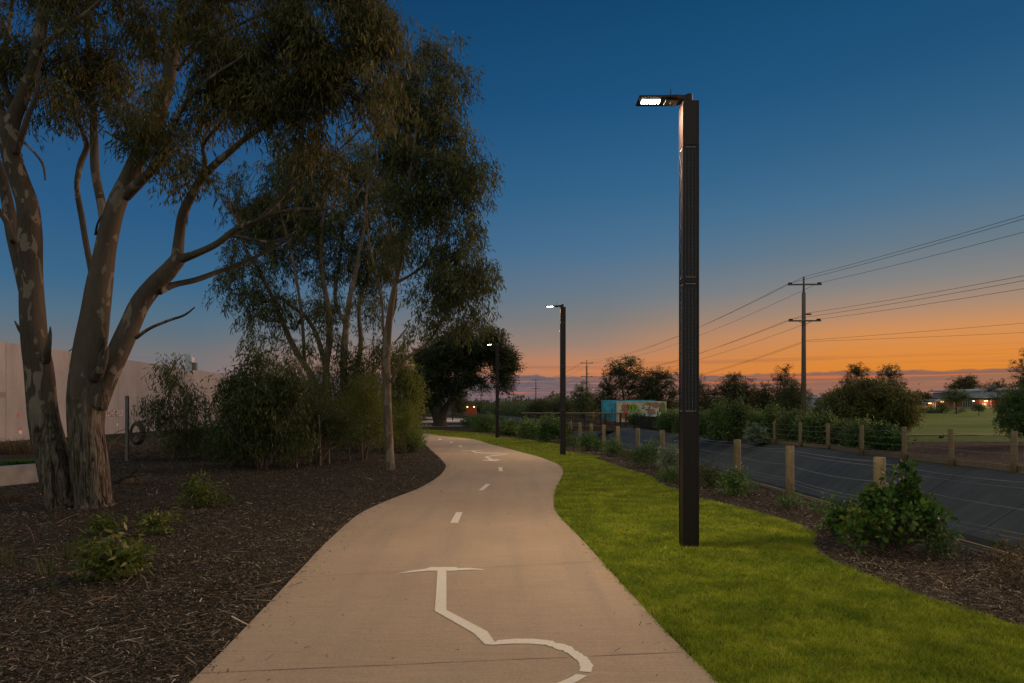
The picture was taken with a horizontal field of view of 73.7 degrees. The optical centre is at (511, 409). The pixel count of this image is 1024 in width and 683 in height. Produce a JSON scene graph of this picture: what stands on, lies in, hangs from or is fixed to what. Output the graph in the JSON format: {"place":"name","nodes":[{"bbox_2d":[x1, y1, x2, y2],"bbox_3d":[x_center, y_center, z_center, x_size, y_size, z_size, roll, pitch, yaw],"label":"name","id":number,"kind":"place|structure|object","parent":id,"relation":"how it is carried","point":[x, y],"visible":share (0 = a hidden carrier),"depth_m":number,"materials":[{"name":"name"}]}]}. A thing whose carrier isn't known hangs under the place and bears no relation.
{"place":"outdoors","nodes":[
{"label":"outdoors","id":0,"kind":"place"},
{"bbox_2d":[0,409,851,452],"bbox_3d":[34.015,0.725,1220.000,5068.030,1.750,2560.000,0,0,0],"label":"ground","id":1,"kind":"structure","parent":0,"point":[122,437],"depth_m":59.77,"materials":[{"name":"brown soil"}]},
{"bbox_2d":[0,341,254,441],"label":"warehouse","id":2,"kind":"structure","parent":1,"relation":"on","point":[132,384],"depth_m":44.00,"materials":[{"name":"concrete"}]},
{"bbox_2d":[0,436,445,682],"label":"mulch bed","id":3,"kind":"object","parent":1,"relation":"on","point":[25,456],"visible":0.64,"depth_m":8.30,"materials":[{"name":"brown wood"}]},
{"bbox_2d":[0,542,17,565],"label":"grass tuft","id":4,"kind":"object","parent":3,"relation":"on","point":[3,556],"visible":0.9,"depth_m":7.00,"materials":[{"name":"green plant"}]},
{"bbox_2d":[0,437,32,453],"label":"grass tuft","id":5,"kind":"object","parent":3,"relation":"on","point":[19,447],"visible":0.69,"depth_m":24.36,"materials":[{"name":"plant"}]},
{"bbox_2d":[0,463,38,485],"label":"wall","id":6,"kind":"structure","parent":3,"relation":"on","point":[18,474],"depth_m":14.47,"materials":[{"name":"concrete"}]},
{"bbox_2d":[14,549,68,577],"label":"grass tuft","id":7,"kind":"object","parent":3,"relation":"on","point":[51,564],"visible":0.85,"depth_m":6.55,"materials":[{"name":"green plant"}]},
{"bbox_2d":[36,531,89,558],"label":"grass tuft","id":8,"kind":"object","parent":3,"relation":"on","point":[68,552],"visible":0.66,"depth_m":7.32,"materials":[{"name":"green plant"}]},
{"bbox_2d":[0,0,128,508],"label":"gum tree","id":9,"kind":"object","parent":3,"relation":"on","point":[22,222],"visible":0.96,"depth_m":11.07,"materials":[{"name":"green plant"}]},
{"bbox_2d":[80,511,124,535],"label":"shrub","id":10,"kind":"object","parent":3,"relation":"on","point":[105,523],"visible":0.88,"depth_m":8.63,"materials":[{"name":"green plant"}]},
{"bbox_2d":[65,515,162,581],"bbox_3d":[-3.688,1.318,6.329,0.764,0.612,0.751,0,0,42],"label":"shrub","id":11,"kind":"object","parent":3,"relation":"on","point":[106,563],"visible":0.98,"depth_m":6.29,"materials":[{"name":"green plant"}]},
{"bbox_2d":[125,396,128,460],"bbox_3d":[-11.921,0.591,21.146,0.080,2.018,0.090,0,0,0],"label":"steel post","id":12,"kind":"object","parent":3,"relation":"on","point":[127,428],"visible":1,"depth_m":21.10,"materials":[{"name":"grey metal"}]},
{"bbox_2d":[106,428,198,459],"bbox_3d":[-12.607,1.280,23.905,3.232,1.350,7.641,0,0,-25],"label":"brush pile","id":13,"kind":"object","parent":3,"relation":"on","point":[138,448],"visible":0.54,"depth_m":22.55,"materials":[{"name":"plant"}]},
{"bbox_2d":[129,421,149,444],"bbox_3d":[-12.250,0.781,22.404,0.673,0.810,0.190,0,0,0],"label":"hose coil","id":14,"kind":"object","parent":13,"relation":"on","point":[142,435],"visible":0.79,"depth_m":22.34,"materials":[{"name":"black rubber"}]},
{"bbox_2d":[132,507,184,536],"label":"shrub","id":15,"kind":"object","parent":3,"relation":"on","point":[149,528],"visible":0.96,"depth_m":8.63,"materials":[{"name":"green plant"}]},
{"bbox_2d":[125,352,213,460],"bbox_3d":[-10.490,-0.084,21.260,2.545,3.428,2.348,0,0,0],"label":"young tree","id":16,"kind":"object","parent":3,"relation":"on","point":[170,386],"visible":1,"depth_m":20.91,"materials":[{"name":"green plant"}]},
{"bbox_2d":[170,419,218,457],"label":"bush","id":17,"kind":"object","parent":3,"relation":"on","point":[198,453],"visible":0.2,"depth_m":22.22,"materials":[{"name":"green plant"}]},
{"bbox_2d":[170,468,234,507],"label":"shrub","id":18,"kind":"object","parent":3,"relation":"on","point":[195,487],"visible":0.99,"depth_m":10.99,"materials":[{"name":"green plant"}]},
{"bbox_2d":[12,0,423,508],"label":"gum tree","id":19,"kind":"object","parent":3,"relation":"on","point":[230,81],"visible":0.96,"depth_m":10.64,"materials":[{"name":"green plant"}]},
{"bbox_2d":[188,404,247,459],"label":"bush","id":20,"kind":"object","parent":3,"relation":"on","point":[204,427],"visible":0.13,"depth_m":20.91,"materials":[{"name":"green plant"}]},
{"bbox_2d":[195,426,259,466],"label":"bush","id":21,"kind":"object","parent":3,"relation":"on","point":[215,453],"visible":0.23,"depth_m":18.94,"materials":[{"name":"green plant"}]},
{"bbox_2d":[200,346,323,469],"bbox_3d":[-6.621,-0.040,18.140,3.056,3.366,3.007,0,0,-29],"label":"bush","id":22,"kind":"object","parent":3,"relation":"on","point":[259,399],"visible":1,"depth_m":17.92,"materials":[{"name":"green plant"}]},
{"bbox_2d":[265,340,330,457],"bbox_3d":[-7.133,-0.315,22.442,2.774,3.894,2.536,0,0,0],"label":"bush","id":23,"kind":"object","parent":3,"relation":"on","point":[294,360],"visible":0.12,"depth_m":22.09,"materials":[{"name":"green plant"}]},
{"bbox_2d":[198,128,418,446],"bbox_3d":[-7.671,-4.883,26.227,8.277,12.639,4.858,0,0,0],"label":"gum tree","id":24,"kind":"object","parent":3,"relation":"on","point":[313,225],"visible":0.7,"depth_m":25.95,"materials":[{"name":"green plant"}]},
{"bbox_2d":[271,349,379,463],"bbox_3d":[-5.616,-0.100,20.024,3.292,3.475,2.959,0,0,-37],"label":"wattle bush","id":25,"kind":"object","parent":3,"relation":"on","point":[344,423],"visible":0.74,"depth_m":19.83,"materials":[{"name":"green plant"}]},
{"bbox_2d":[323,348,395,450],"bbox_3d":[-5.909,-0.381,26.072,3.243,4.028,2.884,0,0,31],"label":"bush","id":26,"kind":"object","parent":3,"relation":"on","point":[355,378],"visible":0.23,"depth_m":25.71,"materials":[{"name":"green plant"}]},
{"bbox_2d":[331,360,404,458],"bbox_3d":[-4.619,0.035,21.854,2.479,3.196,2.444,0,0,0],"label":"wattle bush","id":27,"kind":"object","parent":3,"relation":"on","point":[365,400],"visible":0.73,"depth_m":21.62,"materials":[{"name":"green plant"}]},
{"bbox_2d":[373,337,431,447],"bbox_3d":[-4.510,-0.674,27.640,2.537,4.616,2.532,0,0,-33],"label":"bush","id":28,"kind":"object","parent":3,"relation":"on","point":[404,381],"visible":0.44,"depth_m":27.36,"materials":[{"name":"green plant"}]},
{"bbox_2d":[384,393,429,452],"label":"wattle bush","id":29,"kind":"object","parent":3,"relation":"on","point":[408,417],"visible":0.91,"depth_m":24.67,"materials":[{"name":"green plant"}]},
{"bbox_2d":[395,427,425,451],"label":"bush","id":30,"kind":"object","parent":3,"relation":"on","point":[413,447],"visible":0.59,"depth_m":25.35,"materials":[{"name":"green plant"}]},
{"bbox_2d":[357,23,505,469],"bbox_3d":[-2.099,-4.370,17.892,3.938,12.020,3.440,0,0,0],"label":"gum tree","id":31,"kind":"object","parent":3,"relation":"on","point":[422,205],"visible":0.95,"depth_m":17.63,"materials":[{"name":"green plant"}]},
{"bbox_2d":[408,315,527,425],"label":"round tree","id":32,"kind":"object","parent":1,"relation":"on","point":[440,363],"visible":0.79,"depth_m":63.12,"materials":[{"name":"green plant"}]},
{"bbox_2d":[468,411,499,431],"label":"bush","id":33,"kind":"object","parent":1,"relation":"on","point":[485,423],"visible":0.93,"depth_m":48.65,"materials":[{"name":"green plant"}]},
{"bbox_2d":[473,396,590,416],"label":"scrub","id":34,"kind":"object","parent":1,"relation":"on","point":[513,408],"visible":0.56,"depth_m":189.59,"materials":[{"name":"green plant"}]},
{"bbox_2d":[523,397,556,416],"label":"tree","id":35,"kind":"object","parent":1,"relation":"on","point":[540,408],"visible":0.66,"depth_m":123.85,"materials":[{"name":"green plant"}]},
{"bbox_2d":[546,397,574,417],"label":"tree","id":36,"kind":"object","parent":1,"relation":"on","point":[555,405],"visible":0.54,"depth_m":119.83,"materials":[{"name":"green plant"}]},
{"bbox_2d":[521,412,626,430],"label":"fence","id":37,"kind":"object","parent":1,"relation":"on","point":[596,428],"visible":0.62,"depth_m":60.53,"materials":[{"name":"black paint"}]},
{"bbox_2d":[567,379,597,417],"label":"tree","id":38,"kind":"object","parent":1,"relation":"on","point":[584,396],"visible":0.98,"depth_m":114.56,"materials":[{"name":"green plant"}]},
{"bbox_2d":[334,383,993,412],"bbox_3d":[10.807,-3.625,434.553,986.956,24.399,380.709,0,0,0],"label":"wood","id":39,"kind":"object","parent":1,"relation":"on","point":[521,399],"depth_m":438.39,"materials":[{"name":"green plant"}]},
{"bbox_2d":[652,408,678,432],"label":"bush","id":40,"kind":"object","parent":1,"relation":"on","point":[664,420],"visible":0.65,"depth_m":46.75,"materials":[{"name":"green plant"}]},
{"bbox_2d":[634,415,701,435],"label":"picket fence","id":41,"kind":"object","parent":1,"relation":"on","point":[643,422],"visible":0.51,"depth_m":53.45,"materials":[{"name":"black paint"}]},
{"bbox_2d":[447,430,1018,625],"bbox_3d":[0.917,1.599,20.985,5.661,0.042,65.901,0,0,-9],"label":"lawn edging","id":42,"kind":"object","parent":1,"relation":"on","point":[813,541],"visible":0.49,"depth_m":7.83,"materials":[{"name":"metal"}]},
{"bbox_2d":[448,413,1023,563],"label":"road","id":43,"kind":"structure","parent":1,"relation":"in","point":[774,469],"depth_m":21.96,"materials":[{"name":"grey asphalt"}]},
{"bbox_2d":[699,406,714,438],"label":"bush","id":44,"kind":"object","parent":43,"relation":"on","point":[703,423],"visible":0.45,"depth_m":37.56,"materials":[{"name":"green plant"}]},
{"bbox_2d":[702,395,740,439],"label":"bush","id":45,"kind":"object","parent":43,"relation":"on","point":[719,415],"visible":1,"depth_m":35.27,"materials":[{"name":"green plant"}]},
{"bbox_2d":[477,432,1023,625],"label":"mulch bed","id":46,"kind":"object","parent":1,"relation":"on","point":[850,537],"visible":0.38,"depth_m":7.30,"materials":[{"name":"brown wood"}]},
{"bbox_2d":[499,417,522,435],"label":"bush","id":47,"kind":"object","parent":46,"relation":"on","point":[506,429],"visible":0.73,"depth_m":40.20,"materials":[{"name":"green plant"}]},
{"bbox_2d":[511,415,540,438],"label":"bush","id":48,"kind":"object","parent":46,"relation":"on","point":[525,426],"visible":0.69,"depth_m":36.46,"materials":[{"name":"green plant"}]},
{"bbox_2d":[527,412,568,441],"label":"bush","id":49,"kind":"object","parent":46,"relation":"on","point":[547,429],"visible":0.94,"depth_m":32.77,"materials":[{"name":"green plant"}]},
{"bbox_2d":[575,429,604,450],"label":"shrub","id":50,"kind":"object","parent":46,"relation":"on","point":[593,442],"visible":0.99,"depth_m":25.93,"materials":[{"name":"green plant"}]},
{"bbox_2d":[598,435,627,456],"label":"shrub","id":51,"kind":"object","parent":46,"relation":"on","point":[608,445],"visible":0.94,"depth_m":23.01,"materials":[{"name":"green plant"}]},
{"bbox_2d":[626,430,666,467],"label":"shrub","id":52,"kind":"object","parent":46,"relation":"on","point":[643,456],"visible":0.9,"depth_m":18.56,"materials":[{"name":"green plant"}]},
{"bbox_2d":[653,440,678,472],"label":"shrub","id":53,"kind":"object","parent":46,"relation":"on","point":[669,456],"visible":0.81,"depth_m":16.47,"materials":[{"name":"green plant"}]},
{"bbox_2d":[654,466,678,481],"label":"shrub","id":54,"kind":"object","parent":46,"relation":"on","point":[670,475],"visible":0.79,"depth_m":14.99,"materials":[{"name":"green plant"}]},
{"bbox_2d":[699,458,729,487],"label":"shrub","id":55,"kind":"object","parent":46,"relation":"on","point":[705,475],"visible":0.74,"depth_m":13.72,"materials":[{"name":"green plant"}]},
{"bbox_2d":[711,462,762,496],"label":"shrub","id":56,"kind":"object","parent":46,"relation":"on","point":[733,480],"visible":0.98,"depth_m":12.53,"materials":[{"name":"green plant"}]},
{"bbox_2d":[774,487,808,508],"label":"shrub","id":57,"kind":"object","parent":46,"relation":"on","point":[783,502],"visible":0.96,"depth_m":10.95,"materials":[{"name":"green plant"}]},
{"bbox_2d":[569,421,1023,562],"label":"wire fence","id":58,"kind":"object","parent":46,"relation":"on","point":[879,463],"visible":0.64,"depth_m":11.97,"materials":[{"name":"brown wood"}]},
{"bbox_2d":[804,493,833,513],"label":"shrub","id":59,"kind":"object","parent":46,"relation":"on","point":[817,508],"visible":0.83,"depth_m":10.38,"materials":[{"name":"green plant"}]},
{"bbox_2d":[814,493,865,534],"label":"shrub","id":60,"kind":"object","parent":46,"relation":"on","point":[840,509],"visible":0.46,"depth_m":8.66,"materials":[{"name":"green plant"}]},
{"bbox_2d":[834,458,957,553],"bbox_3d":[4.183,1.051,7.440,1.204,1.043,0.854,0,0,0],"label":"shrub","id":61,"kind":"object","parent":46,"relation":"on","point":[901,513],"visible":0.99,"depth_m":7.38,"materials":[{"name":"green plant"}]},
{"bbox_2d":[911,516,973,561],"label":"shrub","id":62,"kind":"object","parent":46,"relation":"on","point":[936,541],"visible":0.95,"depth_m":7.18,"materials":[{"name":"green plant"}]},
{"bbox_2d":[972,529,1023,586],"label":"shrub","id":63,"kind":"object","parent":46,"relation":"on","point":[1008,570],"visible":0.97,"depth_m":6.14,"materials":[{"name":"green plant"}]},
{"bbox_2d":[741,421,772,442],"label":"bush","id":64,"kind":"object","parent":1,"relation":"on","point":[755,433],"visible":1,"depth_m":32.31,"materials":[{"name":"green plant"}]},
{"bbox_2d":[709,420,1023,473],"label":"wire fence","id":65,"kind":"object","parent":1,"relation":"on","point":[951,461],"visible":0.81,"depth_m":21.66,"materials":[{"name":"brown wood"}]},
{"bbox_2d":[737,434,1023,465],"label":"mulch bed","id":66,"kind":"object","parent":1,"relation":"on","point":[939,452],"visible":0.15,"depth_m":25.64,"materials":[{"name":"brown wood"}]},
{"bbox_2d":[727,390,759,438],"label":"bush","id":67,"kind":"object","parent":66,"relation":"on","point":[739,410],"visible":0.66,"depth_m":35.31,"materials":[{"name":"green plant"}]},
{"bbox_2d":[735,408,769,438],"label":"bush","id":68,"kind":"object","parent":66,"relation":"on","point":[751,417],"visible":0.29,"depth_m":34.42,"materials":[{"name":"green plant"}]},
{"bbox_2d":[757,398,784,440],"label":"bush","id":69,"kind":"object","parent":66,"relation":"on","point":[770,417],"visible":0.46,"depth_m":33.37,"materials":[{"name":"green plant"}]},
{"bbox_2d":[771,402,809,443],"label":"bush","id":70,"kind":"object","parent":66,"relation":"on","point":[786,420],"visible":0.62,"depth_m":31.45,"materials":[{"name":"green plant"}]},
{"bbox_2d":[787,410,828,443],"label":"bush","id":71,"kind":"object","parent":66,"relation":"on","point":[807,429],"visible":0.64,"depth_m":30.20,"materials":[{"name":"green plant"}]},
{"bbox_2d":[803,401,841,444],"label":"bush","id":72,"kind":"object","parent":66,"relation":"on","point":[826,417],"visible":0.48,"depth_m":29.89,"materials":[{"name":"green plant"}]},
{"bbox_2d":[822,417,859,446],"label":"bush","id":73,"kind":"object","parent":66,"relation":"on","point":[834,429],"visible":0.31,"depth_m":28.49,"materials":[{"name":"green plant"}]},
{"bbox_2d":[833,413,883,449],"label":"bush","id":74,"kind":"object","parent":66,"relation":"on","point":[846,436],"visible":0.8,"depth_m":27.07,"materials":[{"name":"green plant"}]},
{"bbox_2d":[858,414,900,448],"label":"bush","id":75,"kind":"object","parent":66,"relation":"on","point":[881,428],"visible":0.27,"depth_m":27.10,"materials":[{"name":"green plant"}]},
{"bbox_2d":[873,424,917,450],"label":"bush","id":76,"kind":"object","parent":66,"relation":"on","point":[886,443],"visible":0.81,"depth_m":26.45,"materials":[{"name":"green plant"}]},
{"bbox_2d":[990,383,1023,439],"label":"bush","id":77,"kind":"object","parent":66,"relation":"on","point":[1013,400],"visible":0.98,"depth_m":30.00,"materials":[{"name":"green plant"}]},
{"bbox_2d":[189,433,717,682],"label":"path","id":78,"kind":"structure","parent":0,"point":[425,605],"depth_m":5.55,"materials":[{"name":"concrete"}]},
{"bbox_2d":[198,436,677,680],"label":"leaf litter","id":79,"kind":"object","parent":78,"relation":"on","point":[354,593],"visible":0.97,"depth_m":5.67,"materials":[{"name":"brown plant"}]},
{"bbox_2d":[0,0,1023,472],"label":"sky","id":80,"kind":"structure","parent":0,"point":[833,134],"materials":[{"name":"blue"}]},
{"bbox_2d":[421,429,1023,682],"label":"lawn","id":81,"kind":"structure","parent":0,"point":[595,480],"depth_m":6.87,"materials":[{"name":"plant"}]},
{"bbox_2d":[486,342,498,437],"bbox_3d":[-1.070,-1.063,38.000,0.700,5.365,0.250,0,0,0],"label":"solar street lamp","id":82,"kind":"object","parent":81,"relation":"on","point":[497,390],"visible":0.99,"depth_m":37.91,"materials":[{"name":"brown metal"}]},
{"bbox_2d":[546,304,565,454],"bbox_3d":[1.530,-1.063,23.900,0.700,5.365,0.250,0,0,0],"label":"solar street lamp","id":83,"kind":"object","parent":81,"relation":"on","point":[562,380],"visible":1,"depth_m":23.81,"materials":[{"name":"brown metal"}]},
{"bbox_2d":[636,89,698,546],"bbox_3d":[1.818,-1.063,7.980,0.700,5.365,0.250,0,0,0],"label":"solar street lamp","id":84,"kind":"object","parent":81,"relation":"on","point":[688,321],"visible":0.99,"depth_m":7.89,"materials":[{"name":"brown metal"}]},
{"bbox_2d":[581,409,1022,435],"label":"field","id":85,"kind":"structure","parent":0,"point":[970,423],"depth_m":67.28,"materials":[{"name":"green plant"}]},
{"bbox_2d":[592,354,663,408],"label":"tree","id":86,"kind":"object","parent":85,"relation":"on","point":[620,372],"visible":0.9,"depth_m":96.99,"materials":[{"name":"green plant"}]},
{"bbox_2d":[601,400,654,420],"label":"shipping container","id":87,"kind":"object","parent":85,"relation":"on","point":[607,405],"visible":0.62,"depth_m":87.03,"materials":[{"name":"teal metal"}]},
{"bbox_2d":[614,401,666,421],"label":"shipping container","id":88,"kind":"object","parent":85,"relation":"on","point":[651,408],"visible":0.79,"depth_m":82.99,"materials":[{"name":"multicoloured metal"}]},
{"bbox_2d":[632,365,678,412],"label":"tree","id":89,"kind":"object","parent":85,"relation":"on","point":[672,393],"visible":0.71,"depth_m":96.78,"materials":[{"name":"green plant"}]},
{"bbox_2d":[699,373,712,412],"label":"tree","id":90,"kind":"object","parent":85,"relation":"on","point":[702,395],"visible":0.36,"depth_m":83.61,"materials":[{"name":"green plant"}]},
{"bbox_2d":[701,380,728,412],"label":"tree","id":91,"kind":"object","parent":85,"relation":"on","point":[713,391],"visible":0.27,"depth_m":85.56,"materials":[{"name":"green plant"}]},
{"bbox_2d":[715,371,746,410],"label":"tree","id":92,"kind":"object","parent":85,"relation":"on","point":[729,391],"visible":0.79,"depth_m":81.61,"materials":[{"name":"green plant"}]},
{"bbox_2d":[726,375,761,411],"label":"tree","id":93,"kind":"object","parent":85,"relation":"on","point":[748,393],"visible":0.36,"depth_m":83.47,"materials":[{"name":"green plant"}]},
{"bbox_2d":[751,380,779,414],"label":"tree","id":94,"kind":"object","parent":85,"relation":"on","point":[763,395],"visible":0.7,"depth_m":81.66,"materials":[{"name":"green plant"}]},
{"bbox_2d":[768,363,798,413],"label":"tree","id":95,"kind":"object","parent":85,"relation":"on","point":[781,379],"visible":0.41,"depth_m":79.88,"materials":[{"name":"green plant"}]},
{"bbox_2d":[773,378,813,416],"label":"tree","id":96,"kind":"object","parent":85,"relation":"on","point":[793,395],"visible":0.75,"depth_m":75.60,"materials":[{"name":"green plant"}]},
{"bbox_2d":[788,277,821,415],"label":"power pole","id":97,"kind":"object","parent":85,"relation":"on","point":[803,368],"visible":0.91,"depth_m":58.34,"materials":[{"name":"wood"}]},
{"bbox_2d":[839,362,872,385],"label":"tree","id":98,"kind":"object","parent":85,"relation":"on","point":[857,371],"visible":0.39,"depth_m":91.65,"materials":[{"name":"green plant"}]},
{"bbox_2d":[876,363,907,396],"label":"tree","id":99,"kind":"object","parent":85,"relation":"on","point":[888,374],"visible":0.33,"depth_m":94.93,"materials":[{"name":"green plant"}]},
{"bbox_2d":[918,401,969,412],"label":"hedge","id":100,"kind":"object","parent":85,"relation":"on","point":[941,408],"visible":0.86,"depth_m":124.30,"materials":[{"name":"green plant"}]},
{"bbox_2d":[938,387,972,413],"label":"tree","id":101,"kind":"object","parent":85,"relation":"on","point":[953,398],"visible":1,"depth_m":117.82,"materials":[{"name":"green plant"}]},
{"bbox_2d":[944,374,985,399],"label":"tree","id":102,"kind":"object","parent":85,"relation":"on","point":[966,381],"visible":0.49,"depth_m":248.59,"materials":[{"name":"green plant"}]},
{"bbox_2d":[915,385,1019,408],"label":"school hall","id":103,"kind":"structure","parent":85,"relation":"on","point":[986,403],"depth_m":205.00,"materials":[{"name":"red brick"}]},
{"bbox_2d":[1003,348,1023,405],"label":"tree","id":104,"kind":"object","parent":85,"relation":"on","point":[1017,369],"visible":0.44,"depth_m":69.91,"materials":[{"name":"green plant"}]},
{"bbox_2d":[907,436,1023,441],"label":"verge","id":105,"kind":"structure","parent":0,"point":[971,438],"depth_m":36.84,"materials":[{"name":"green plant"}]},
{"bbox_2d":[818,376,928,434],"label":"bush","id":106,"kind":"object","parent":105,"relation":"on","point":[862,398],"visible":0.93,"depth_m":39.16,"materials":[{"name":"green plant"}]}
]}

